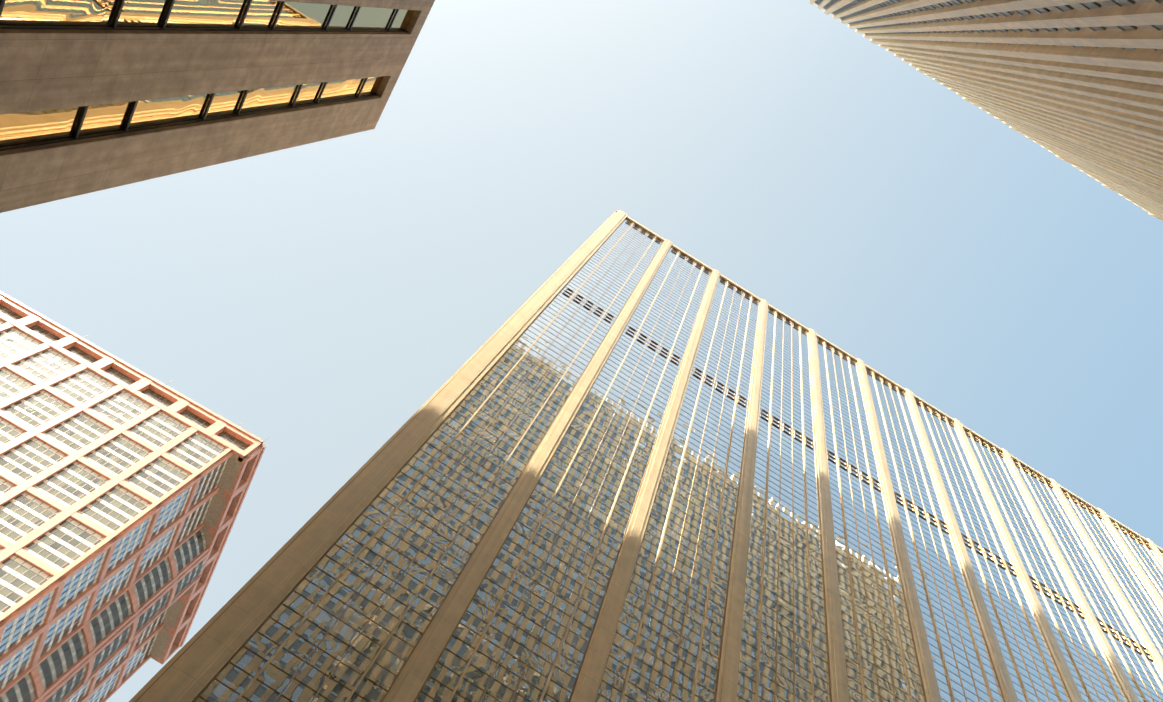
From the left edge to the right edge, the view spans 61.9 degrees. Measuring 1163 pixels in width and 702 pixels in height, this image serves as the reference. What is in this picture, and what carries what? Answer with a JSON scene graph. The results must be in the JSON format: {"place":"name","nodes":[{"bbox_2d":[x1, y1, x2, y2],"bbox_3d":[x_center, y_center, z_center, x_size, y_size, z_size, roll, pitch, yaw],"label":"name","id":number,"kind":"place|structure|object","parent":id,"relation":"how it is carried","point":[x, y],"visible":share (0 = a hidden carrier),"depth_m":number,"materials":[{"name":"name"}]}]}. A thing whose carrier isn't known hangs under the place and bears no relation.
{"place":"outdoors","nodes":[
{"label":"outdoors","id":0,"kind":"place"},
{"bbox_2d":[0,304,248,701],"bbox_3d":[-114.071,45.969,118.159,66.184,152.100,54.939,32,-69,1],"label":"windows","id":1,"kind":"structure","parent":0,"point":[29,574],"depth_m":156.06,"materials":[{"name":"grey glass"}]},
{"bbox_2d":[0,0,434,212],"bbox_3d":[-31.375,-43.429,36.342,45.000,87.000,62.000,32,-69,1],"label":"granite tower","id":2,"kind":"structure","parent":0,"point":[45,69],"depth_m":54.47,"materials":[{"name":"brown stone"}]},
{"bbox_2d":[0,0,407,150],"bbox_3d":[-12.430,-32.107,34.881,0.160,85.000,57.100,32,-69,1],"label":"window frames","id":3,"kind":"structure","parent":2,"relation":"attached to","point":[76,136],"depth_m":54.69,"materials":[{"name":"black metal"}]},
{"bbox_2d":[0,0,1162,701],"label":"sky","id":4,"kind":"structure","parent":0,"point":[315,296],"materials":[{"name":"blue"}]},
{"bbox_2d":[821,0,1154,33],"bbox_3d":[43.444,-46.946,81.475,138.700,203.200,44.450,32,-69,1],"label":"windows","id":5,"kind":"structure","parent":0,"point":[1099,3],"depth_m":49.96,"materials":[{"name":"glass"}]},
{"bbox_2d":[809,0,1162,220],"bbox_3d":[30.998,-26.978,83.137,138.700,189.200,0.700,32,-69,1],"label":"limestone tower piers","id":6,"kind":"structure","parent":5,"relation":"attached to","point":[1096,124],"depth_m":71.38,"materials":[{"name":"beige stone"}]},
{"bbox_2d":[815,0,1162,85],"bbox_3d":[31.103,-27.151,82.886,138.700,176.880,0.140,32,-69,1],"label":"limestone tower spandrels","id":7,"kind":"object","parent":5,"relation":"attached to","point":[1089,6],"visible":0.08,"depth_m":63.46,"materials":[{"name":"brown stone"}]},
{"label":"ground","id":8,"kind":"structure","parent":0,"visible":0},
{"bbox_2d":[0,291,265,701],"bbox_3d":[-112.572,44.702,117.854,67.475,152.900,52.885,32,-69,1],"label":"pink granite tower","id":9,"kind":"structure","parent":8,"relation":"on","point":[252,453],"depth_m":163.58,"materials":[{"name":"stone"}]},
{"bbox_2d":[0,320,227,701],"bbox_3d":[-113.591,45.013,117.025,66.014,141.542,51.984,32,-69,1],"label":"pink tower spandrels","id":10,"kind":"object","parent":9,"relation":"attached to","point":[41,544],"visible":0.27,"depth_m":154.76,"materials":[{"name":"stone"}]},
{"bbox_2d":[0,305,267,701],"bbox_3d":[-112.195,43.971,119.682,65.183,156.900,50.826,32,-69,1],"label":"window frames","id":11,"kind":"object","parent":9,"relation":"attached to","point":[103,658],"visible":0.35,"depth_m":156.85,"materials":[{"name":"white metal"}]},
{"bbox_2d":[150,453,241,659],"bbox_3d":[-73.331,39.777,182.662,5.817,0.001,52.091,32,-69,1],"label":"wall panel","id":12,"kind":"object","parent":9,"relation":"attached to","point":[218,500],"depth_m":178.99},
{"bbox_2d":[129,210,616,701],"bbox_3d":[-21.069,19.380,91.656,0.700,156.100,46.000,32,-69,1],"label":"wall","id":13,"kind":"structure","parent":8,"relation":"on","point":[164,668],"depth_m":56.15,"materials":[{"name":"concrete"}]},
{"bbox_2d":[136,225,603,701],"bbox_3d":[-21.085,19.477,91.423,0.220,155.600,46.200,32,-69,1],"label":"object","id":14,"kind":"structure","parent":13,"relation":"attached to","point":[340,493],"depth_m":59.18,"materials":[{"name":"brown"}]},
{"bbox_2d":[137,210,1162,701],"bbox_3d":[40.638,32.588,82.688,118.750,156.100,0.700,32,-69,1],"label":"facade columns","id":15,"kind":"structure","parent":8,"relation":"on","point":[191,672],"depth_m":80.50,"materials":[{"name":"concrete"}]},
{"bbox_2d":[135,218,1162,701],"bbox_3d":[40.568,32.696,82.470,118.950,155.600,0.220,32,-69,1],"label":"dark tower frames","id":16,"kind":"structure","parent":15,"relation":"attached to","point":[683,256],"depth_m":108.52,"materials":[{"name":"brown metal"}]},
{"bbox_2d":[195,219,1162,701],"bbox_3d":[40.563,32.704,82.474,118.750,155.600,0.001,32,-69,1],"label":"glass windows","id":17,"kind":"structure","parent":15,"relation":"attached to","point":[271,675],"depth_m":81.58,"materials":[{"name":"blue glass"}]},
{"bbox_2d":[199,219,1162,701],"bbox_3d":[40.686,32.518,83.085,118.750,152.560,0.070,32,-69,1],"label":"tower transoms","id":18,"kind":"object","parent":15,"relation":"attached to","point":[707,519],"visible":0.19,"depth_m":87.81,"materials":[{"name":"brown metal"}]},
{"bbox_2d":[234,223,1162,701],"bbox_3d":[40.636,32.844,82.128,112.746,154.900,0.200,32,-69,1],"label":"window mullions","id":19,"kind":"object","parent":15,"relation":"attached to","point":[764,541],"visible":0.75,"depth_m":92.60,"materials":[{"name":"beige metal"}]}
]}

